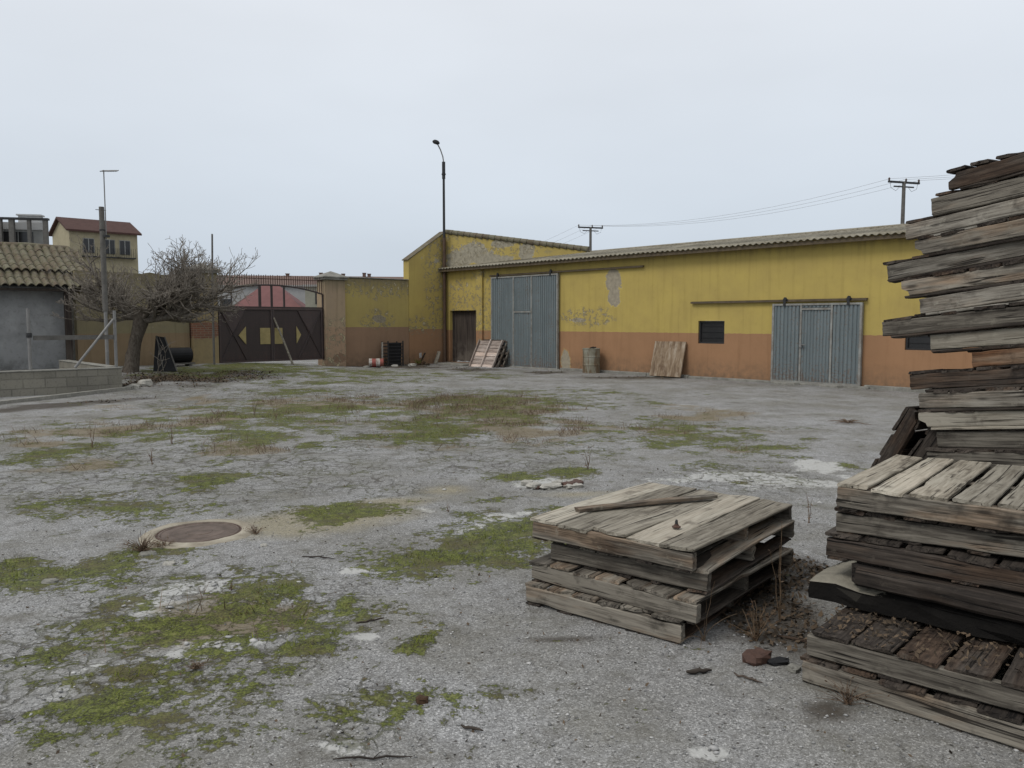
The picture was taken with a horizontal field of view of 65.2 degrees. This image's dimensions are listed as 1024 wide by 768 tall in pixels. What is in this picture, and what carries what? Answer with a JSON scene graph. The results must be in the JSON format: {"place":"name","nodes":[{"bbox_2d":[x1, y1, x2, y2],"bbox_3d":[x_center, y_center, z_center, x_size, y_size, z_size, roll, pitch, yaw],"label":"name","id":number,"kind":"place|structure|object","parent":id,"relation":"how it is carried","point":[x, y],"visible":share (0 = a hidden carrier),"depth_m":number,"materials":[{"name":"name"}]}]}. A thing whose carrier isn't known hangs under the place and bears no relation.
{"place":"outdoors","nodes":[
{"label":"outdoors","id":0,"kind":"place"},
{"bbox_2d":[49,209,141,286],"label":"house","id":1,"kind":"structure","parent":0,"point":[123,245],"depth_m":71.56,"materials":[{"name":"beige paint"}]},
{"bbox_2d":[80,238,99,257],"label":"window","id":2,"kind":"structure","parent":1,"relation":"in","point":[87,242],"depth_m":70.24,"materials":[{"name":"glass"}]},
{"bbox_2d":[100,239,120,257],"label":"window","id":3,"kind":"structure","parent":1,"relation":"in","point":[111,250],"depth_m":71.42,"materials":[{"name":"glass"}]},
{"bbox_2d":[117,240,135,258],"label":"window","id":4,"kind":"structure","parent":1,"relation":"in","point":[124,245],"depth_m":72.22,"materials":[{"name":"glass"}]},
{"bbox_2d":[218,285,304,305],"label":"white building","id":5,"kind":"structure","parent":0,"point":[298,294],"depth_m":51.73,"materials":[{"name":"white paint"}]},
{"bbox_2d":[234,286,304,308],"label":"red roofed pavilion","id":6,"kind":"structure","parent":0,"point":[291,300],"depth_m":45.86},
{"bbox_2d":[217,273,403,284],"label":"terrace building","id":7,"kind":"structure","parent":0,"point":[300,282],"depth_m":64.27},
{"bbox_2d":[0,360,1023,767],"bbox_3d":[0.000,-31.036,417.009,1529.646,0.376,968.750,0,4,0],"label":"ground","id":8,"kind":"structure","parent":0,"point":[152,726],"depth_m":5.07,"materials":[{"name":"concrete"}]},
{"bbox_2d":[0,214,49,243],"bbox_3d":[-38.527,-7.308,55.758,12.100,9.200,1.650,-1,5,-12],"label":"apartment block","id":9,"kind":"structure","parent":8,"relation":"on","point":[31,228],"depth_m":56.13,"materials":[{"name":"concrete"}]},
{"bbox_2d":[3,231,17,241],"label":"window","id":10,"kind":"structure","parent":9,"relation":"in","point":[6,234],"depth_m":56.15,"materials":[{"name":"black glass"}]},
{"bbox_2d":[19,232,32,242],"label":"window","id":11,"kind":"structure","parent":9,"relation":"in","point":[22,235],"depth_m":56.36,"materials":[{"name":"grey glass"}]},
{"bbox_2d":[0,242,96,369],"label":"shed","id":12,"kind":"structure","parent":8,"relation":"on","point":[24,284],"depth_m":22.49,"materials":[{"name":"paint"}]},
{"bbox_2d":[41,578,57,583],"bbox_3d":[-2.952,1.266,5.107,0.107,0.045,0.078,1,5,8],"label":"stone","id":13,"kind":"object","parent":8,"relation":"on","point":[50,581],"visible":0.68,"depth_m":5.08,"materials":[{"name":"stone"}]},
{"bbox_2d":[0,360,121,396],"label":"block wall","id":14,"kind":"structure","parent":8,"relation":"on","point":[66,377],"depth_m":17.48,"materials":[{"name":"concrete"}]},
{"bbox_2d":[26,308,117,369],"bbox_3d":[-9.686,-0.991,17.659,1.815,1.330,0.121,-4,6,-42],"label":"pipe fence","id":15,"kind":"object","parent":14,"relation":"on","point":[70,337],"visible":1,"depth_m":17.73,"materials":[{"name":"metal"}]},
{"bbox_2d":[0,383,137,404],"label":"kerb","id":16,"kind":"structure","parent":8,"relation":"on","point":[64,395],"depth_m":16.93,"materials":[{"name":"concrete"}]},
{"bbox_2d":[99,170,118,364],"bbox_3d":[-9.554,-2.462,19.110,0.476,5.236,0.205,0,4,3],"label":"aerial post","id":17,"kind":"object","parent":8,"relation":"on","point":[102,225],"visible":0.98,"depth_m":19.01,"materials":[{"name":"metal"}]},
{"bbox_2d":[72,271,189,365],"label":"boundary wall","id":18,"kind":"structure","parent":8,"relation":"on","point":[178,333],"depth_m":23.77,"materials":[{"name":"paint"}]},
{"bbox_2d":[119,531,170,551],"bbox_3d":[-2.649,1.137,5.753,0.368,0.167,0.364,0,4,0],"label":"dead weed","id":19,"kind":"object","parent":8,"relation":"on","point":[143,546],"visible":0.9,"depth_m":5.72,"materials":[{"name":"brown plant"}]},
{"bbox_2d":[138,379,152,385],"bbox_3d":[-8.803,-0.013,19.239,0.256,0.221,0.385,3,5,33],"label":"stone","id":20,"kind":"object","parent":8,"relation":"on","point":[146,382],"visible":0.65,"depth_m":19.14,"materials":[{"name":"white stone"}]},
{"bbox_2d":[138,550,156,556],"bbox_3d":[-2.583,1.211,5.673,0.090,0.051,0.124,3,5,33],"label":"stone","id":21,"kind":"object","parent":8,"relation":"on","point":[146,553],"visible":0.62,"depth_m":5.65,"materials":[{"name":"stone"}]},
{"bbox_2d":[40,233,259,372],"bbox_3d":[-9.662,-2.109,21.612,5.562,3.904,3.710,0,4,0],"label":"bare tree","id":22,"kind":"object","parent":8,"relation":"on","point":[180,294],"visible":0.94,"depth_m":21.45,"materials":[{"name":"brown plant"}]},
{"bbox_2d":[153,336,177,371],"bbox_3d":[-9.630,-0.848,22.269,0.637,0.998,0.321,-1,5,-10],"label":"leaning sheet","id":23,"kind":"object","parent":8,"relation":"on","point":[170,365],"visible":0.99,"depth_m":22.25,"materials":[{"name":"black metal"}]},
{"bbox_2d":[162,560,175,565],"bbox_3d":[-2.330,1.226,5.443,0.089,0.040,0.065,0,4,0],"label":"stone","id":24,"kind":"object","parent":8,"relation":"on","point":[169,563],"visible":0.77,"depth_m":5.42,"materials":[{"name":"white stone"}]},
{"bbox_2d":[170,347,194,365],"bbox_3d":[-10.036,-0.799,23.981,0.920,0.582,0.450,-4,6,-43],"label":"old tank","id":25,"kind":"object","parent":8,"relation":"on","point":[183,355],"visible":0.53,"depth_m":23.93,"materials":[{"name":"black metal"}]},
{"bbox_2d":[139,519,255,548],"bbox_3d":[-2.442,1.175,6.237,0.897,0.062,0.932,0,4,0],"label":"manhole","id":26,"kind":"object","parent":8,"relation":"on","point":[200,533],"visible":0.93,"depth_m":6.20,"materials":[{"name":"concrete"}]},
{"bbox_2d":[150,536,173,546],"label":"dead weed","id":27,"kind":"object","parent":26,"relation":"on","point":[159,544],"visible":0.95,"depth_m":5.85,"materials":[{"name":"brown plant"}]},
{"bbox_2d":[179,263,218,363],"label":"gate pillar","id":28,"kind":"structure","parent":8,"relation":"on","point":[201,345],"depth_m":25.21,"materials":[{"name":"paint"}]},
{"bbox_2d":[217,273,324,362],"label":"yard gate","id":29,"kind":"structure","parent":28,"relation":"attached to","point":[251,334],"depth_m":26.84,"materials":[{"name":"brown metal"}]},
{"bbox_2d":[184,658,214,671],"bbox_3d":[-1.485,1.335,3.800,0.144,0.054,0.125,-2,5,-27],"label":"dead weed","id":30,"kind":"object","parent":8,"relation":"on","point":[194,666],"visible":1,"depth_m":3.79,"materials":[{"name":"brown plant"}]},
{"bbox_2d":[211,234,215,364],"bbox_3d":[-9.190,-2.590,24.598,0.116,4.001,0.071,1,5,10],"label":"thin pole","id":31,"kind":"object","parent":8,"relation":"on","point":[213,335],"visible":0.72,"depth_m":24.63,"materials":[{"name":"grey metal"}]},
{"bbox_2d":[243,523,268,534],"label":"dead weed","id":32,"kind":"object","parent":8,"relation":"on","point":[255,531],"visible":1,"depth_m":6.22,"materials":[{"name":"brown plant"}]},
{"bbox_2d":[273,317,293,364],"bbox_3d":[-7.692,-1.437,26.941,0.656,1.603,0.070,0,4,-5],"label":"leaning pole","id":33,"kind":"object","parent":8,"relation":"on","point":[288,353],"visible":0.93,"depth_m":26.92,"materials":[{"name":"grey wood"}]},
{"bbox_2d":[303,285,316,306],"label":"beige outbuilding","id":34,"kind":"structure","parent":8,"relation":"on","point":[310,299],"depth_m":43.72,"materials":[{"name":"beige paint"}]},
{"bbox_2d":[313,271,348,366],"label":"gate pillar","id":35,"kind":"structure","parent":8,"relation":"on","point":[333,288],"depth_m":28.32,"materials":[{"name":"paint"}]},
{"bbox_2d":[67,365,662,402],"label":"leaf litter","id":36,"kind":"object","parent":8,"relation":"on","point":[165,377],"visible":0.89,"depth_m":21.10,"materials":[{"name":"brown plant"}]},
{"bbox_2d":[333,751,412,759],"bbox_3d":[-0.530,1.417,3.056,0.300,0.016,0.058,0,4,-6],"label":"twig","id":37,"kind":"object","parent":8,"relation":"on","point":[364,757],"visible":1,"depth_m":3.03,"materials":[{"name":"brown wood"}]},
{"bbox_2d":[369,358,383,366],"bbox_3d":[-4.900,-0.765,28.869,0.520,0.320,0.320,-1,5,-10],"label":"drum","id":38,"kind":"object","parent":8,"relation":"on","point":[376,362],"visible":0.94,"depth_m":28.75,"materials":[{"name":"red paint"}]},
{"bbox_2d":[345,277,408,365],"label":"boundary wall","id":39,"kind":"structure","parent":8,"relation":"on","point":[376,312],"depth_m":29.61,"materials":[{"name":"paint"}]},
{"bbox_2d":[0,390,782,652],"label":"dry weeds","id":40,"kind":"object","parent":8,"relation":"on","point":[457,405],"visible":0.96,"depth_m":13.78,"materials":[{"name":"brown plant"}]},
{"bbox_2d":[381,341,403,365],"bbox_3d":[-4.444,-1.130,29.731,0.710,0.950,0.440,-4,6,-43],"label":"black crate","id":41,"kind":"object","parent":8,"relation":"on","point":[395,350],"visible":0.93,"depth_m":29.60,"materials":[{"name":"plastic"}]},
{"bbox_2d":[416,694,427,704],"bbox_3d":[-0.390,1.377,3.475,0.058,0.042,0.048,0,4,0],"label":"dark clod","id":42,"kind":"object","parent":8,"relation":"on","point":[421,699],"visible":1,"depth_m":3.46,"materials":[{"name":"brown soil"}]},
{"bbox_2d":[415,353,429,364],"bbox_3d":[-3.516,-0.954,30.645,0.633,0.489,0.548,-4,6,-43],"label":"rubbish heap","id":43,"kind":"object","parent":8,"relation":"on","point":[422,362],"visible":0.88,"depth_m":30.64,"materials":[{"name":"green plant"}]},
{"bbox_2d":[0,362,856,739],"bbox_3d":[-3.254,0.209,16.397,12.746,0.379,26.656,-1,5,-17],"label":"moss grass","id":44,"kind":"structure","parent":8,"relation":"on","point":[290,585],"depth_m":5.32,"materials":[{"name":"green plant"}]},
{"bbox_2d":[11,422,851,760],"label":"stone chips","id":45,"kind":"object","parent":8,"relation":"on","point":[713,746],"visible":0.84,"depth_m":4.61,"materials":[{"name":"grey stone"}]},
{"bbox_2d":[434,351,440,363],"bbox_3d":[-2.915,-1.033,31.247,0.044,0.517,0.203,22,-8,-40],"label":"short plank","id":46,"kind":"object","parent":8,"relation":"on","point":[437,357],"visible":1,"depth_m":31.21,"materials":[{"name":"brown wood"}]},
{"bbox_2d":[432,140,445,361],"bbox_3d":[-2.831,-5.145,31.336,0.518,8.685,0.304,-1,4,-7],"label":"street lamp","id":47,"kind":"object","parent":8,"relation":"on","point":[436,142],"visible":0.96,"depth_m":31.41,"materials":[{"name":"metal"}]},
{"bbox_2d":[461,724,482,730],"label":"twig","id":48,"kind":"object","parent":8,"relation":"on","point":[470,727],"visible":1,"depth_m":3.25,"materials":[{"name":"brown wood"}]},
{"bbox_2d":[468,339,503,367],"bbox_3d":[-0.954,-1.105,29.265,1.169,1.185,0.103,4,-26,38],"label":"wooden pallet","id":49,"kind":"object","parent":8,"relation":"on","point":[483,350],"visible":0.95,"depth_m":29.29,"materials":[{"name":"brown wood"}]},
{"bbox_2d":[483,339,507,367],"bbox_3d":[-0.760,-1.117,29.303,1.167,1.171,0.116,4,-26,38],"label":"wooden pallet","id":50,"kind":"object","parent":8,"relation":"on","point":[501,354],"visible":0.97,"depth_m":29.02,"materials":[{"name":"brown wood"}]},
{"bbox_2d":[402,229,589,363],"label":"annex building","id":51,"kind":"structure","parent":8,"relation":"on","point":[422,264],"depth_m":31.01,"materials":[{"name":"paint"}]},
{"bbox_2d":[486,347,508,367],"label":"wooden pallet","id":52,"kind":"object","parent":8,"relation":"on","point":[504,359],"visible":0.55,"depth_m":28.95,"materials":[{"name":"brown wood"}]},
{"bbox_2d":[521,478,583,489],"bbox_3d":[0.416,1.003,8.093,0.660,0.069,0.446,0,4,0],"label":"rubble heap","id":53,"kind":"object","parent":8,"relation":"on","point":[575,483],"visible":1,"depth_m":7.96,"materials":[{"name":"stone"}]},
{"bbox_2d":[578,224,602,250],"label":"power pole","id":54,"kind":"object","parent":8,"relation":"on","point":[590,230],"visible":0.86,"depth_m":72.10,"materials":[{"name":"metal"}]},
{"bbox_2d":[582,347,599,372],"bbox_3d":[2.551,-0.777,25.723,0.586,0.849,0.583,-1,5,-17],"label":"oil drum","id":55,"kind":"object","parent":8,"relation":"on","point":[591,360],"visible":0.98,"depth_m":25.49,"materials":[{"name":"paint"}]},
{"bbox_2d":[525,563,773,643],"bbox_3d":[0.872,1.206,4.894,1.016,0.138,1.319,3,6,38],"label":"wooden pallet","id":56,"kind":"object","parent":8,"relation":"on","point":[564,600],"visible":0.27,"depth_m":4.37,"materials":[{"name":"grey wood"}]},
{"bbox_2d":[529,542,793,624],"bbox_3d":[0.936,1.095,4.883,1.097,0.139,1.307,4,6,40],"label":"wooden pallet","id":57,"kind":"object","parent":56,"relation":"on","point":[678,602],"visible":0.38,"depth_m":4.42,"materials":[{"name":"brown wood"}]},
{"bbox_2d":[550,515,794,593],"bbox_3d":[1.017,0.955,4.939,1.017,0.138,1.354,3,6,38],"label":"wooden pallet","id":58,"kind":"object","parent":57,"relation":"on","point":[745,554],"visible":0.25,"depth_m":4.50,"materials":[{"name":"brown wood"}]},
{"bbox_2d":[530,482,791,572],"bbox_3d":[0.956,0.839,4.952,1.063,0.138,1.413,4,6,39],"label":"wooden pallet","id":59,"kind":"object","parent":58,"relation":"on","point":[654,537],"visible":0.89,"depth_m":4.66,"materials":[{"name":"brown wood"}]},
{"bbox_2d":[574,494,717,512],"bbox_3d":[0.863,0.750,5.063,1.028,0.028,0.058,-2,5,-22],"label":"loose plank","id":60,"kind":"object","parent":59,"relation":"on","point":[589,508],"visible":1,"depth_m":5.03,"materials":[{"name":"brown wood"}]},
{"bbox_2d":[649,341,686,377],"bbox_3d":[4.631,-0.742,23.795,0.055,1.077,1.128,16,-8,-42],"label":"plywood sheet","id":61,"kind":"object","parent":8,"relation":"on","point":[667,358],"visible":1,"depth_m":23.75,"materials":[{"name":"beige wood"}]},
{"bbox_2d":[659,582,734,649],"bbox_3d":[0.949,1.184,4.071,0.386,0.326,0.330,-3,5,-30],"label":"dead weed","id":62,"kind":"object","parent":8,"relation":"on","point":[703,637],"visible":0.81,"depth_m":4.15,"materials":[{"name":"brown plant"}]},
{"bbox_2d":[686,667,711,673],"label":"twig","id":63,"kind":"object","parent":8,"relation":"on","point":[698,670],"visible":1,"depth_m":3.76,"materials":[{"name":"brown wood"}]},
{"bbox_2d":[437,224,975,392],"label":"warehouse","id":64,"kind":"structure","parent":8,"relation":"on","point":[815,308],"depth_m":22.72,"materials":[{"name":"paint"}]},
{"bbox_2d":[452,310,475,361],"bbox_3d":[-1.779,-1.853,31.226,0.120,2.018,1.586,-4,6,-43],"label":"plank door","id":65,"kind":"structure","parent":64,"relation":"in","point":[463,322],"depth_m":31.32,"materials":[{"name":"brown wood"}]},
{"bbox_2d":[699,321,724,343],"bbox_3d":[5.763,-1.484,22.948,0.090,0.646,0.866,-4,6,-43],"label":"window","id":66,"kind":"structure","parent":64,"relation":"in","point":[711,332],"depth_m":22.97,"materials":[{"name":"metal"}]},
{"bbox_2d":[905,336,962,349],"bbox_3d":[9.820,-1.098,18.578,0.090,0.636,1.256,-4,6,-43],"label":"window","id":67,"kind":"structure","parent":64,"relation":"in","point":[922,342],"depth_m":18.84,"materials":[{"name":"metal"}]},
{"bbox_2d":[734,672,762,682],"bbox_3d":[1.095,1.357,3.700,0.141,0.017,0.028,3,6,38],"label":"twig","id":68,"kind":"object","parent":8,"relation":"on","point":[749,678],"visible":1,"depth_m":3.69,"materials":[{"name":"brown wood"}]},
{"bbox_2d":[727,600,778,640],"bbox_3d":[1.276,1.239,4.154,0.204,0.204,0.345,4,6,43],"label":"dead weed","id":69,"kind":"object","parent":8,"relation":"on","point":[756,635],"visible":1,"depth_m":4.16,"materials":[{"name":"brown plant"}]},
{"bbox_2d":[742,647,771,665],"bbox_3d":[1.189,1.334,3.896,0.158,0.076,0.103,-4,6,-40],"label":"brick piece","id":70,"kind":"object","parent":8,"relation":"on","point":[758,656],"visible":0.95,"depth_m":3.87,"materials":[{"name":"brick"}]},
{"bbox_2d":[717,553,828,656],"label":"leaf litter","id":71,"kind":"object","parent":8,"relation":"on","point":[770,587],"visible":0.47,"depth_m":4.65,"materials":[{"name":"brown plant"}]},
{"bbox_2d":[768,530,784,621],"bbox_3d":[1.465,1.045,4.417,0.067,0.560,0.135,4,6,39],"label":"dead weed","id":72,"kind":"object","parent":8,"relation":"on","point":[779,610],"visible":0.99,"depth_m":4.43,"materials":[{"name":"brown plant"}]},
{"bbox_2d":[767,656,788,665],"bbox_3d":[1.286,1.351,3.873,0.126,0.043,0.062,-1,5,-11],"label":"dark stone","id":73,"kind":"object","parent":8,"relation":"on","point":[778,661],"visible":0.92,"depth_m":3.86,"materials":[{"name":"grey stone"}]},
{"bbox_2d":[777,635,806,641],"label":"twig","id":74,"kind":"object","parent":8,"relation":"on","point":[792,638],"visible":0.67,"depth_m":4.17,"materials":[{"name":"brown wood"}]},
{"bbox_2d":[786,663,800,673],"bbox_3d":[1.336,1.355,3.797,0.061,0.045,0.080,4,6,38],"label":"grey stone","id":75,"kind":"object","parent":8,"relation":"on","point":[793,668],"visible":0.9,"depth_m":3.77,"materials":[{"name":"stone"}]},
{"bbox_2d":[815,675,888,707],"bbox_3d":[1.450,1.333,3.438,0.254,0.121,0.261,-3,5,-31],"label":"dead weed","id":76,"kind":"object","parent":8,"relation":"on","point":[848,700],"visible":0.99,"depth_m":3.45,"materials":[{"name":"brown plant"}]},
{"bbox_2d":[835,406,928,538],"bbox_3d":[2.862,0.659,5.691,1.020,1.230,0.137,-3,34,-31],"label":"wooden pallet","id":77,"kind":"object","parent":8,"relation":"on","point":[904,438],"visible":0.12,"depth_m":5.24,"materials":[{"name":"brown wood"}]},
{"bbox_2d":[888,177,919,223],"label":"power pole","id":78,"kind":"object","parent":8,"relation":"on","point":[904,186],"visible":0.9,"depth_m":52.16,"materials":[{"name":"metal"}]},
{"bbox_2d":[550,174,953,243],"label":"power line","id":79,"kind":"object","parent":78,"relation":"attached to","point":[774,206],"visible":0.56,"depth_m":58.55,"materials":[{"name":"metal"}]},
{"bbox_2d":[800,636,1023,751],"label":"wooden pallet","id":80,"kind":"object","parent":8,"relation":"on","point":[990,722],"visible":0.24,"depth_m":3.33,"materials":[{"name":"brown wood"}]},
{"bbox_2d":[807,606,1023,712],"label":"wooden pallet","id":81,"kind":"object","parent":80,"relation":"on","point":[976,683],"visible":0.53,"depth_m":3.44,"materials":[{"name":"brown wood"}]},
{"bbox_2d":[808,560,1023,645],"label":"dark slab","id":82,"kind":"object","parent":81,"relation":"on","point":[835,583],"depth_m":3.76,"materials":[{"name":"wood"}]},
{"bbox_2d":[852,561,1023,623],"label":"timber beam","id":83,"kind":"structure","parent":82,"relation":"on","point":[994,602],"depth_m":3.62,"materials":[{"name":"brown wood"}]},
{"bbox_2d":[825,516,1023,592],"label":"wooden pallet","id":84,"kind":"object","parent":83,"relation":"on","point":[960,566],"visible":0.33,"depth_m":3.70,"materials":[{"name":"brown wood"}]},
{"bbox_2d":[834,489,1023,557],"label":"wooden pallet","id":85,"kind":"object","parent":84,"relation":"on","point":[970,539],"visible":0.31,"depth_m":3.73,"materials":[{"name":"grey wood"}]},
{"bbox_2d":[836,454,1023,533],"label":"wooden pallet","id":86,"kind":"object","parent":85,"relation":"on","point":[975,492],"visible":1,"depth_m":3.87,"materials":[{"name":"brown wood"}]},
{"bbox_2d":[900,543,1001,564],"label":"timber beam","id":87,"kind":"structure","parent":82,"relation":"on","point":[904,545],"depth_m":4.14,"materials":[{"name":"brown wood"}]},
{"bbox_2d":[820,604,1022,673],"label":"leaf litter","id":88,"kind":"object","parent":81,"relation":"on","point":[916,637],"visible":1,"depth_m":3.56,"materials":[{"name":"brown plant"}]},
{"bbox_2d":[905,427,970,543],"bbox_3d":[2.951,0.682,5.538,1.019,1.227,0.136,-3,37,-31],"label":"wooden pallet","id":89,"kind":"object","parent":8,"relation":"on","point":[922,444],"visible":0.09,"depth_m":5.10,"materials":[{"name":"brown wood"}]},
{"bbox_2d":[0,0,1023,276],"label":"sky","id":90,"kind":"structure","parent":0,"point":[299,133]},
{"bbox_2d":[828,418,871,424],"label":"dead weed","id":91,"kind":"object","parent":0,"point":[847,421],"visible":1,"depth_m":13.09,"materials":[{"name":"brown plant"}]},
{"bbox_2d":[925,447,1023,466],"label":"wooden pallet","id":92,"kind":"object","parent":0,"point":[1003,457],"visible":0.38,"depth_m":4.75,"materials":[{"name":"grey wood"}]},
{"bbox_2d":[935,429,1023,449],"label":"wooden pallet","id":93,"kind":"object","parent":92,"relation":"on","point":[1006,439],"visible":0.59,"depth_m":4.77,"materials":[{"name":"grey wood"}]},
{"bbox_2d":[918,408,1023,429],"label":"wooden pallet","id":94,"kind":"object","parent":93,"relation":"on","point":[981,420],"visible":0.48,"depth_m":4.79,"materials":[{"name":"grey wood"}]},
{"bbox_2d":[918,387,1023,411],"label":"wooden pallet","id":95,"kind":"object","parent":94,"relation":"on","point":[994,398],"visible":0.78,"depth_m":4.77,"materials":[{"name":"grey wood"}]},
{"bbox_2d":[908,365,1023,391],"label":"wooden pallet","id":96,"kind":"object","parent":95,"relation":"on","point":[982,378],"visible":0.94,"depth_m":4.81,"materials":[{"name":"brown wood"}]},
{"bbox_2d":[972,344,1023,367],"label":"wooden pallet","id":97,"kind":"object","parent":96,"relation":"on","point":[1012,355],"visible":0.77,"depth_m":4.67,"materials":[{"name":"brown wood"}]},
{"bbox_2d":[928,325,1023,352],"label":"wooden pallet","id":98,"kind":"object","parent":97,"relation":"on","point":[989,338],"visible":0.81,"depth_m":4.78,"materials":[{"name":"grey wood"}]},
{"bbox_2d":[882,301,1023,337],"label":"wooden pallet","id":99,"kind":"object","parent":98,"relation":"on","point":[983,317],"visible":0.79,"depth_m":4.85,"materials":[{"name":"grey wood"}]},
{"bbox_2d":[917,279,1023,315],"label":"wooden pallet","id":100,"kind":"object","parent":99,"relation":"on","point":[968,300],"visible":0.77,"depth_m":4.76,"materials":[{"name":"grey wood"}]},
{"bbox_2d":[901,258,1023,298],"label":"wooden pallet","id":101,"kind":"object","parent":100,"relation":"on","point":[980,277],"visible":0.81,"depth_m":4.79,"materials":[{"name":"grey wood"}]},
{"bbox_2d":[883,240,1023,282],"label":"wooden pallet","id":102,"kind":"object","parent":101,"relation":"on","point":[898,271],"visible":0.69,"depth_m":4.86,"materials":[{"name":"grey wood"}]},
{"bbox_2d":[915,215,1023,256],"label":"wooden pallet","id":103,"kind":"object","parent":102,"relation":"on","point":[996,232],"visible":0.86,"depth_m":4.73,"materials":[{"name":"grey wood"}]},
{"bbox_2d":[905,197,1023,239],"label":"wooden pallet","id":104,"kind":"object","parent":103,"relation":"on","point":[965,219],"visible":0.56,"depth_m":4.80,"materials":[{"name":"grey wood"}]},
{"bbox_2d":[931,174,1023,216],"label":"wooden pallet","id":105,"kind":"object","parent":104,"relation":"on","point":[971,198],"visible":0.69,"depth_m":4.72,"materials":[{"name":"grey wood"}]},
{"bbox_2d":[946,152,1023,189],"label":"wooden pallet","id":106,"kind":"object","parent":105,"relation":"on","point":[1008,166],"visible":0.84,"depth_m":4.65,"materials":[{"name":"brown wood"}]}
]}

